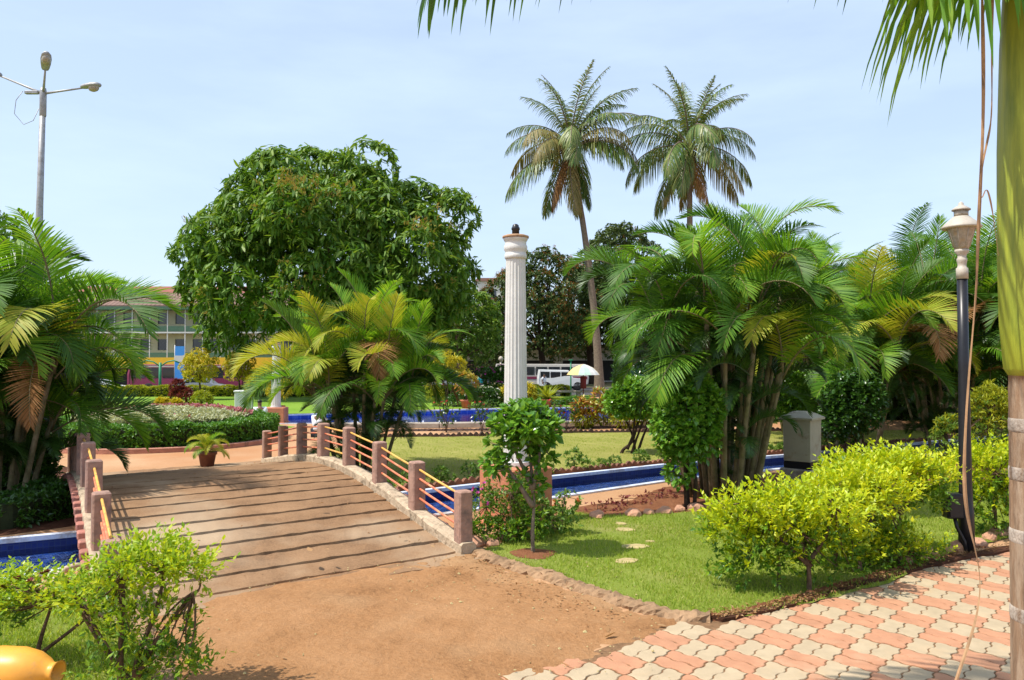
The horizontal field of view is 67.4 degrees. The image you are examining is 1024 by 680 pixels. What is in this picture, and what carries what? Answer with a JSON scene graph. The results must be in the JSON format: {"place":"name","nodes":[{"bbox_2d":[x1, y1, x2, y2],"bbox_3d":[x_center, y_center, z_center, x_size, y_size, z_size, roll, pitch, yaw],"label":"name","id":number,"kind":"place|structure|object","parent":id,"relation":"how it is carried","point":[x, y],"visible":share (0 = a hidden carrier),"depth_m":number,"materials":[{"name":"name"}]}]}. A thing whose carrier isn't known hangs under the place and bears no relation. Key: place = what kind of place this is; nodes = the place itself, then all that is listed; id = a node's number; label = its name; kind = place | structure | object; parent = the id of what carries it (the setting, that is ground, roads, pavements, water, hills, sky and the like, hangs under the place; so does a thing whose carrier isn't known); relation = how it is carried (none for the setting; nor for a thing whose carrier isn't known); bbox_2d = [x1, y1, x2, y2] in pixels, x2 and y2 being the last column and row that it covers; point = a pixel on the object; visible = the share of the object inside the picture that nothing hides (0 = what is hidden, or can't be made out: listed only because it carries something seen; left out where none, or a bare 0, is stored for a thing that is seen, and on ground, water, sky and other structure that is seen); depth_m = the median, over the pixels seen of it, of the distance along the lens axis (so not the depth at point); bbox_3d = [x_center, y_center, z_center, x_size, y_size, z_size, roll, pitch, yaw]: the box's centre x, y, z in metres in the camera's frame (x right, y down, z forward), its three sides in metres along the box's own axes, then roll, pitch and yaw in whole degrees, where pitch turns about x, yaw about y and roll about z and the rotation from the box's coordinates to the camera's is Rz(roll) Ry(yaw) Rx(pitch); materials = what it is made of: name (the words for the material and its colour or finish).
{"place":"outdoors","nodes":[
{"label":"outdoors","id":0,"kind":"place"},
{"bbox_2d":[0,590,153,679],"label":"bank lawn","id":1,"kind":"structure","parent":0,"point":[55,627],"depth_m":6.13,"materials":[{"name":"green plant"}]},
{"bbox_2d":[0,645,65,679],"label":"yellow vessel","id":2,"kind":"object","parent":1,"relation":"on","point":[22,663],"visible":1,"depth_m":4.98,"materials":[{"name":"ceramic"}]},
{"bbox_2d":[0,554,146,651],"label":"golden bush","id":3,"kind":"object","parent":1,"relation":"on","point":[20,581],"visible":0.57,"depth_m":5.51,"materials":[{"name":"green plant"}]},
{"bbox_2d":[37,517,240,679],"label":"golden bush","id":4,"kind":"object","parent":1,"relation":"on","point":[170,559],"visible":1,"depth_m":4.92,"materials":[{"name":"green plant"}]},
{"bbox_2d":[58,286,308,384],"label":"market building","id":5,"kind":"structure","parent":0,"point":[174,328],"depth_m":87.98,"materials":[{"name":"paint"}]},
{"bbox_2d":[127,364,249,387],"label":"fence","id":6,"kind":"object","parent":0,"point":[167,373],"visible":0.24,"depth_m":62.71,"materials":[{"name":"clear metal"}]},
{"bbox_2d":[64,395,592,427],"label":"lawn","id":7,"kind":"structure","parent":0,"point":[294,404],"depth_m":40.95,"materials":[{"name":"green plant"}]},
{"bbox_2d":[0,210,51,284],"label":"shade tree","id":8,"kind":"object","parent":7,"relation":"on","point":[7,232],"visible":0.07,"depth_m":41.55,"materials":[{"name":"green plant"}]},
{"bbox_2d":[0,51,101,290],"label":"street lamp","id":9,"kind":"object","parent":7,"relation":"on","point":[45,59],"visible":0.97,"depth_m":28.11,"materials":[{"name":"grey metal"}]},
{"bbox_2d":[70,404,249,428],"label":"ground cover","id":10,"kind":"object","parent":7,"relation":"on","point":[203,413],"visible":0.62,"depth_m":20.27,"materials":[{"name":"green plant"}]},
{"bbox_2d":[92,402,253,417],"bbox_3d":[-9.649,2.001,21.549,4.610,0.461,3.591,0,-2,0],"label":"flower drift","id":11,"kind":"object","parent":10,"relation":"on","point":[197,405],"visible":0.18,"depth_m":22.02,"materials":[{"name":"white plant"}]},
{"bbox_2d":[168,378,194,402],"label":"croton shrub","id":12,"kind":"object","parent":7,"relation":"on","point":[176,390],"visible":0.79,"depth_m":33.81,"materials":[{"name":"red plant"}]},
{"bbox_2d":[177,347,219,399],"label":"golden tree","id":13,"kind":"object","parent":7,"relation":"on","point":[197,375],"visible":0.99,"depth_m":43.61,"materials":[{"name":"yellow plant"}]},
{"bbox_2d":[189,389,215,404],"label":"ball shrub","id":14,"kind":"object","parent":7,"relation":"on","point":[207,395],"visible":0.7,"depth_m":32.78,"materials":[{"name":"green plant"}]},
{"bbox_2d":[220,352,256,389],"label":"golden tree","id":15,"kind":"object","parent":7,"relation":"on","point":[246,371],"visible":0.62,"depth_m":47.41,"materials":[{"name":"yellow plant"}]},
{"bbox_2d":[73,384,569,396],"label":"boundary hedge","id":16,"kind":"object","parent":7,"relation":"on","point":[163,391],"visible":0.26,"depth_m":47.85,"materials":[{"name":"green plant"}]},
{"bbox_2d":[164,134,485,396],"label":"mango tree","id":17,"kind":"object","parent":7,"relation":"on","point":[292,212],"visible":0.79,"depth_m":42.44,"materials":[{"name":"green plant"}]},
{"bbox_2d":[425,351,471,405],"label":"bush","id":18,"kind":"object","parent":7,"relation":"on","point":[455,358],"visible":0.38,"depth_m":37.45,"materials":[{"name":"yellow plant"}]},
{"bbox_2d":[453,371,479,407],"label":"potted plant","id":19,"kind":"object","parent":7,"relation":"on","point":[465,403],"visible":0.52,"depth_m":35.85,"materials":[{"name":"yellow plant"}]},
{"bbox_2d":[447,385,503,406],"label":"flower bush","id":20,"kind":"object","parent":7,"relation":"on","point":[491,393],"visible":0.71,"depth_m":36.93,"materials":[{"name":"green plant"}]},
{"bbox_2d":[475,364,504,388],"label":"bougainvillea","id":21,"kind":"object","parent":7,"relation":"on","point":[495,375],"visible":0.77,"depth_m":46.20,"materials":[{"name":"green plant"}]},
{"bbox_2d":[260,387,611,394],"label":"road","id":22,"kind":"structure","parent":0,"point":[588,388],"depth_m":73.38,"materials":[{"name":"grey asphalt"}]},
{"bbox_2d":[174,345,184,378],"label":"banner","id":23,"kind":"object","parent":22,"relation":"on","point":[179,352],"visible":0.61,"depth_m":61.45,"materials":[{"name":"blue fabric"}]},
{"bbox_2d":[423,283,503,368],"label":"shade tree","id":24,"kind":"object","parent":22,"relation":"on","point":[466,348],"visible":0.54,"depth_m":64.53,"materials":[{"name":"green plant"}]},
{"bbox_2d":[496,364,588,383],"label":"bus","id":25,"kind":"object","parent":22,"relation":"on","point":[532,371],"visible":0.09,"depth_m":75.82,"materials":[{"name":"white metal"}]},
{"bbox_2d":[537,369,586,389],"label":"parked jeep","id":26,"kind":"object","parent":22,"relation":"on","point":[553,377],"visible":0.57,"depth_m":71.07,"materials":[{"name":"white metal"}]},
{"bbox_2d":[288,411,607,422],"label":"water","id":27,"kind":"structure","parent":0,"point":[429,419],"depth_m":31.45,"materials":[{"name":"blue liquid"}]},
{"bbox_2d":[308,382,613,386],"bbox_3d":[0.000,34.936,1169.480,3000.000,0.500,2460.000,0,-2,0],"label":"terrain","id":28,"kind":"structure","parent":0,"point":[607,384],"depth_m":89.54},
{"bbox_2d":[452,314,504,371],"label":"shade tree","id":29,"kind":"object","parent":28,"relation":"on","point":[501,353],"visible":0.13,"depth_m":81.30,"materials":[{"name":"green plant"}]},
{"bbox_2d":[347,345,616,381],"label":"shop row","id":30,"kind":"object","parent":28,"relation":"on","point":[607,369],"visible":0.03,"depth_m":99.90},
{"bbox_2d":[478,244,601,363],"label":"shade tree","id":31,"kind":"object","parent":28,"relation":"on","point":[539,300],"visible":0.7,"depth_m":83.56,"materials":[{"name":"green plant"}]},
{"bbox_2d":[541,263,638,383],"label":"shade tree","id":32,"kind":"object","parent":28,"relation":"on","point":[588,353],"visible":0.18,"depth_m":90.20,"materials":[{"name":"green plant"}]},
{"bbox_2d":[576,220,665,347],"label":"shade tree","id":33,"kind":"object","parent":28,"relation":"on","point":[619,234],"visible":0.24,"depth_m":93.75,"materials":[{"name":"green plant"}]},
{"bbox_2d":[0,449,935,573],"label":"channel floor","id":34,"kind":"structure","parent":0,"point":[63,557],"depth_m":12.44,"materials":[{"name":"tile"}]},
{"bbox_2d":[0,439,1001,557],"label":"channel wall","id":35,"kind":"structure","parent":34,"relation":"on","point":[38,547],"depth_m":13.26,"materials":[{"name":"tile"}]},
{"bbox_2d":[0,451,954,577],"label":"coping","id":36,"kind":"object","parent":35,"relation":"on","point":[601,490],"visible":0.11,"depth_m":13.10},
{"bbox_2d":[0,434,1008,543],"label":"coping","id":37,"kind":"object","parent":35,"relation":"on","point":[35,537],"visible":0.37,"depth_m":13.55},
{"bbox_2d":[0,0,1001,344],"label":"sky","id":38,"kind":"structure","parent":0,"point":[189,89],"materials":[{"name":"blue"}]},
{"bbox_2d":[0,395,1008,650],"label":"ground","id":39,"kind":"structure","parent":0,"point":[112,463],"depth_m":16.87,"materials":[{"name":"soil"}]},
{"bbox_2d":[0,467,75,535],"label":"ground cover bed","id":40,"kind":"object","parent":39,"relation":"on","point":[54,523],"visible":0.06,"depth_m":10.26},
{"bbox_2d":[1,400,64,490],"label":"back hedge","id":41,"kind":"object","parent":40,"relation":"on","point":[48,469],"visible":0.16,"depth_m":13.16,"materials":[{"name":"green plant"}]},
{"bbox_2d":[0,475,73,529],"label":"bank hedge","id":42,"kind":"object","parent":40,"relation":"on","point":[28,506],"visible":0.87,"depth_m":10.46,"materials":[{"name":"green plant"}]},
{"bbox_2d":[0,206,185,491],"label":"areca palm","id":43,"kind":"object","parent":40,"relation":"on","point":[43,348],"visible":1,"depth_m":11.01,"materials":[{"name":"green plant"}]},
{"bbox_2d":[127,603,178,679],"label":"kerb","id":44,"kind":"structure","parent":39,"relation":"on","point":[168,670],"depth_m":5.66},
{"bbox_2d":[50,407,280,448],"bbox_3d":[-9.641,2.434,21.389,6.217,0.877,6.214,0,-2,0],"label":"ring hedge","id":45,"kind":"object","parent":39,"relation":"on","point":[242,428],"visible":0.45,"depth_m":19.07,"materials":[{"name":"green plant"}]},
{"bbox_2d":[60,435,277,453],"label":"kerb","id":46,"kind":"structure","parent":39,"relation":"on","point":[181,448],"depth_m":18.55,"materials":[{"name":"concrete"}]},
{"bbox_2d":[61,423,479,622],"bbox_3d":[-4.362,2.147,11.553,3.989,1.590,10.281,1,-2,-32],"label":"footbridge","id":47,"kind":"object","parent":39,"relation":"on","point":[293,517],"visible":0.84,"depth_m":9.43,"materials":[{"name":"concrete"}]},
{"bbox_2d":[184,432,229,466],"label":"potted palm","id":48,"kind":"object","parent":47,"relation":"on","point":[206,455],"visible":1,"depth_m":15.89,"materials":[{"name":"green plant"}]},
{"bbox_2d":[57,557,669,679],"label":"pebbles","id":49,"kind":"object","parent":39,"relation":"on","point":[584,631],"visible":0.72,"depth_m":6.59,"materials":[{"name":"stone"}]},
{"bbox_2d":[153,553,675,679],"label":"sand","id":50,"kind":"structure","parent":39,"relation":"on","point":[436,638],"depth_m":6.26,"materials":[{"name":"brown sand"}]},
{"bbox_2d":[111,460,625,634],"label":"leaf litter","id":51,"kind":"object","parent":50,"relation":"on","point":[488,574],"visible":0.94,"depth_m":7.44,"materials":[{"name":"brown plant"}]},
{"bbox_2d":[431,400,460,431],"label":"rose bush","id":52,"kind":"object","parent":39,"relation":"on","point":[439,413],"visible":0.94,"depth_m":23.82,"materials":[{"name":"green plant"}]},
{"bbox_2d":[468,398,496,431],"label":"rose bush","id":53,"kind":"object","parent":39,"relation":"on","point":[478,412],"visible":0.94,"depth_m":24.04,"materials":[{"name":"green plant"}]},
{"bbox_2d":[471,481,526,541],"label":"flower bush","id":54,"kind":"object","parent":39,"relation":"on","point":[486,503],"visible":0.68,"depth_m":9.39,"materials":[{"name":"green plant"}]},
{"bbox_2d":[480,224,551,527],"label":"column","id":55,"kind":"structure","parent":39,"relation":"on","point":[515,368],"depth_m":10.39,"materials":[{"name":"stone"}]},
{"bbox_2d":[332,420,735,428],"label":"parapet","id":56,"kind":"structure","parent":39,"relation":"on","point":[440,425],"depth_m":25.37,"materials":[{"name":"concrete"}]},
{"bbox_2d":[384,425,735,431],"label":"kerb","id":57,"kind":"structure","parent":39,"relation":"on","point":[487,429],"depth_m":24.36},
{"bbox_2d":[373,427,781,436],"bbox_3d":[2.326,2.798,23.388,13.435,0.182,0.592,0,-2,-10],"label":"brick edging","id":58,"kind":"object","parent":39,"relation":"on","point":[591,430],"visible":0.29,"depth_m":22.67,"materials":[{"name":"brown brick"}]},
{"bbox_2d":[504,59,651,394],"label":"coconut palm","id":59,"kind":"object","parent":39,"relation":"on","point":[569,141],"visible":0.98,"depth_m":49.62,"materials":[{"name":"green plant"}]},
{"bbox_2d":[567,364,599,394],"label":"sun umbrella","id":60,"kind":"object","parent":39,"relation":"on","point":[583,369],"visible":0.99,"depth_m":47.49,"materials":[{"name":"white fabric"}]},
{"bbox_2d":[569,395,601,428],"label":"croton shrub","id":61,"kind":"object","parent":39,"relation":"on","point":[587,411],"visible":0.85,"depth_m":25.00,"materials":[{"name":"yellow plant"}]},
{"bbox_2d":[471,547,709,622],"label":"kerb","id":62,"kind":"structure","parent":39,"relation":"on","point":[615,597],"depth_m":7.22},
{"bbox_2d":[589,385,613,425],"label":"croton shrub","id":63,"kind":"object","parent":39,"relation":"on","point":[610,415],"visible":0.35,"depth_m":25.47,"materials":[{"name":"yellow plant"}]},
{"bbox_2d":[612,66,755,230],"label":"coconut palm","id":64,"kind":"object","parent":39,"relation":"on","point":[682,175],"visible":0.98,"depth_m":49.77,"materials":[{"name":"green plant"}]},
{"bbox_2d":[620,311,763,389],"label":"shade tree","id":65,"kind":"object","parent":39,"relation":"on","point":[639,367],"visible":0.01,"depth_m":30.25,"materials":[{"name":"green plant"}]},
{"bbox_2d":[395,431,1001,490],"bbox_3d":[6.212,2.660,18.169,19.980,0.167,0.478,1,-2,-31],"label":"brick edging","id":66,"kind":"object","parent":39,"relation":"on","point":[561,470],"visible":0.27,"depth_m":15.74,"materials":[{"name":"red brick"}]},
{"bbox_2d":[416,0,1023,679],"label":"royal palm","id":67,"kind":"object","parent":39,"relation":"on","point":[1010,180],"visible":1,"depth_m":4.28,"materials":[{"name":"green plant"}]},
{"bbox_2d":[955,0,984,679],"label":"dry vine","id":68,"kind":"object","parent":67,"relation":"hanging from","point":[965,498],"visible":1,"depth_m":4.11,"materials":[{"name":"brown plant"}]},
{"bbox_2d":[980,0,998,255],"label":"dry vine","id":69,"kind":"object","parent":67,"relation":"hanging from","point":[989,130],"visible":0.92,"depth_m":4.15,"materials":[{"name":"brown plant"}]},
{"bbox_2d":[554,459,1006,514],"bbox_3d":[5.618,2.577,13.895,11.840,0.001,3.113,1,-2,-25],"label":"red bed","id":70,"kind":"object","parent":39,"relation":"on","point":[671,501],"visible":0.12,"depth_m":11.92,"materials":[{"name":"soil"}]},
{"bbox_2d":[646,360,728,508],"bbox_3d":[2.650,1.420,11.456,1.231,2.262,1.108,0,-2,0],"label":"clipped tree","id":71,"kind":"object","parent":70,"relation":"on","point":[692,431],"visible":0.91,"depth_m":11.24,"materials":[{"name":"green plant"}]},
{"bbox_2d":[561,195,884,500],"bbox_3d":[3.236,0.136,12.792,4.760,4.960,5.532,0,-2,0],"label":"areca palm","id":72,"kind":"object","parent":70,"relation":"on","point":[701,317],"visible":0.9,"depth_m":11.71,"materials":[{"name":"green plant"}]},
{"bbox_2d":[779,411,824,487],"bbox_3d":[5.160,1.927,13.652,0.592,1.323,0.592,-1,-2,43],"label":"meter cabinet","id":73,"kind":"object","parent":70,"relation":"on","point":[799,456],"visible":0.67,"depth_m":13.47,"materials":[{"name":"metal"}]},
{"bbox_2d":[817,366,889,457],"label":"clipped tree","id":74,"kind":"object","parent":70,"relation":"on","point":[849,410],"visible":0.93,"depth_m":15.28,"materials":[{"name":"green plant"}]},
{"bbox_2d":[927,378,1008,471],"bbox_3d":[9.191,1.691,14.847,2.218,1.909,0.981,0,-2,0],"label":"bush","id":75,"kind":"object","parent":70,"relation":"on","point":[981,399],"visible":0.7,"depth_m":14.74,"materials":[{"name":"green plant"}]},
{"bbox_2d":[611,349,1005,422],"bbox_3d":[15.314,1.664,28.365,24.749,2.999,4.554,-1,-2,37],"label":"back hedge","id":76,"kind":"object","parent":39,"relation":"on","point":[904,414],"visible":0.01,"depth_m":28.78,"materials":[{"name":"green plant"}]},
{"bbox_2d":[738,230,995,454],"bbox_3d":[7.982,0.064,17.969,5.518,5.391,5.559,2,-2,-44],"label":"areca palm","id":77,"kind":"object","parent":39,"relation":"on","point":[893,318],"visible":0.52,"depth_m":16.63,"materials":[{"name":"green plant"}]},
{"bbox_2d":[855,210,1007,453],"bbox_3d":[10.935,-0.106,18.214,5.084,5.742,6.026,1,-2,-43],"label":"areca palm","id":78,"kind":"object","parent":39,"relation":"on","point":[986,260],"visible":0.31,"depth_m":17.86,"materials":[{"name":"green plant"}]},
{"bbox_2d":[874,202,993,433],"bbox_3d":[13.223,-0.639,24.071,5.550,7.134,5.920,1,-2,-34],"label":"areca palm","id":79,"kind":"object","parent":39,"relation":"on","point":[908,389],"visible":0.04,"depth_m":24.18,"materials":[{"name":"green plant"}]},
{"bbox_2d":[941,202,982,552],"bbox_3d":[5.234,0.422,8.942,0.477,4.091,0.424,0,-2,0],"label":"garden lamp","id":80,"kind":"object","parent":39,"relation":"on","point":[960,227],"visible":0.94,"depth_m":8.89,"materials":[{"name":"metal"}]},
{"bbox_2d":[942,244,1007,406],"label":"areca palm","id":81,"kind":"object","parent":39,"relation":"on","point":[989,321],"visible":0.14,"depth_m":17.08,"materials":[{"name":"green plant"}]},
{"bbox_2d":[330,429,931,486],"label":"island lawn","id":82,"kind":"structure","parent":0,"point":[473,448],"depth_m":19.10,"materials":[{"name":"green plant"}]},
{"bbox_2d":[228,267,479,471],"bbox_3d":[-2.962,0.652,15.322,4.735,4.071,4.345,0,-2,0],"label":"areca palm","id":83,"kind":"object","parent":82,"relation":"on","point":[327,358],"visible":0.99,"depth_m":14.50,"materials":[{"name":"green plant"}]},
{"bbox_2d":[429,464,456,481],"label":"bank plant","id":84,"kind":"object","parent":82,"relation":"on","point":[444,469],"visible":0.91,"depth_m":13.74,"materials":[{"name":"green plant"}]},
{"bbox_2d":[563,446,592,467],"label":"bank plant","id":85,"kind":"object","parent":82,"relation":"on","point":[579,458],"visible":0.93,"depth_m":15.49,"materials":[{"name":"green plant"}]},
{"bbox_2d":[601,374,658,453],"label":"clipped tree","id":86,"kind":"object","parent":82,"relation":"on","point":[618,404],"visible":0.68,"depth_m":18.06,"materials":[{"name":"green plant"}]},
{"bbox_2d":[763,370,823,423],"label":"clipped tree","id":87,"kind":"object","parent":82,"relation":"on","point":[793,402],"visible":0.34,"depth_m":19.96,"materials":[{"name":"green plant"}]},
{"bbox_2d":[716,210,898,436],"bbox_3d":[8.686,-0.559,22.382,6.115,6.881,5.495,0,-2,-16],"label":"areca palm","id":88,"kind":"object","parent":82,"relation":"on","point":[840,266],"visible":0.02,"depth_m":22.15,"materials":[{"name":"plant"}]},
{"bbox_2d":[485,484,1007,615],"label":"lawn","id":89,"kind":"structure","parent":0,"point":[629,590],"depth_m":8.22,"materials":[{"name":"green plant"}]},
{"bbox_2d":[473,467,551,542],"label":"flower bush","id":90,"kind":"object","parent":89,"relation":"on","point":[509,495],"visible":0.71,"depth_m":9.34,"materials":[{"name":"green plant"}]},
{"bbox_2d":[477,396,565,551],"bbox_3d":[0.109,1.564,8.738,1.013,1.859,0.901,0,-2,0],"label":"garden tree","id":91,"kind":"object","parent":89,"relation":"on","point":[538,420],"visible":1,"depth_m":8.68,"materials":[{"name":"green plant"}]},
{"bbox_2d":[509,548,556,558],"bbox_3d":[0.226,2.408,8.725,0.517,0.029,0.454,-1,-2,21],"label":"soil ring","id":92,"kind":"object","parent":89,"relation":"on","point":[530,554],"visible":0.94,"depth_m":8.67,"materials":[{"name":"brown soil"}]},
{"bbox_2d":[519,488,583,534],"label":"rose bush","id":93,"kind":"object","parent":89,"relation":"on","point":[554,508],"visible":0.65,"depth_m":9.73,"materials":[{"name":"green plant"}]},
{"bbox_2d":[689,469,884,592],"bbox_3d":[2.674,1.866,7.433,1.864,1.231,1.154,0,-2,0],"label":"golden bush","id":94,"kind":"object","parent":89,"relation":"on","point":[745,526],"visible":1,"depth_m":7.34,"materials":[{"name":"green plant"}]},
{"bbox_2d":[710,557,935,620],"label":"kerb","id":95,"kind":"structure","parent":89,"relation":"on","point":[823,588],"depth_m":7.33,"materials":[{"name":"brown stone"}]},
{"bbox_2d":[784,452,929,572],"bbox_3d":[3.650,1.828,8.141,1.500,1.263,1.036,0,-2,0],"label":"golden bush","id":96,"kind":"object","parent":89,"relation":"on","point":[869,474],"visible":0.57,"depth_m":8.02,"materials":[{"name":"green plant"}]},
{"bbox_2d":[708,542,1009,621],"bbox_3d":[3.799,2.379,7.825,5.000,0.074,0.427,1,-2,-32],"label":"leaf litter","id":97,"kind":"object","parent":89,"relation":"on","point":[749,609],"visible":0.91,"depth_m":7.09,"materials":[{"name":"brown plant"}]},
{"bbox_2d":[807,434,969,560],"bbox_3d":[4.267,1.778,8.735,1.805,1.413,1.100,0,-2,0],"label":"golden bush","id":98,"kind":"object","parent":89,"relation":"on","point":[921,468],"visible":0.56,"depth_m":8.58,"materials":[{"name":"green plant"}]},
{"bbox_2d":[839,518,958,573],"bbox_3d":[4.109,2.220,8.178,1.529,0.588,0.696,1,-2,-23],"label":"golden bush","id":99,"kind":"object","parent":89,"relation":"on","point":[917,551],"visible":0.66,"depth_m":8.15,"materials":[{"name":"green plant"}]},
{"bbox_2d":[937,429,1008,534],"bbox_3d":[6.538,1.816,9.759,2.268,1.377,1.250,0,-2,0],"label":"golden bush","id":100,"kind":"object","parent":89,"relation":"on","point":[993,483],"visible":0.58,"depth_m":9.60,"materials":[{"name":"green plant"}]},
{"bbox_2d":[499,548,1010,679],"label":"pavement","id":101,"kind":"structure","parent":0,"point":[948,642],"depth_m":6.01,"materials":[{"name":"beige concrete"}]},
{"label":"pool floor","id":102,"kind":"structure","parent":0,"visible":0},
{"bbox_2d":[288,409,599,422],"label":"pool wall","id":103,"kind":"structure","parent":102,"relation":"on","point":[405,414],"depth_m":34.29,"materials":[{"name":"tile"}]},
{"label":"coping","id":104,"kind":"structure","parent":0,"visible":0},
{"bbox_2d":[267,343,289,422],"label":"lamp column","id":105,"kind":"structure","parent":104,"relation":"on","point":[276,407],"depth_m":27.27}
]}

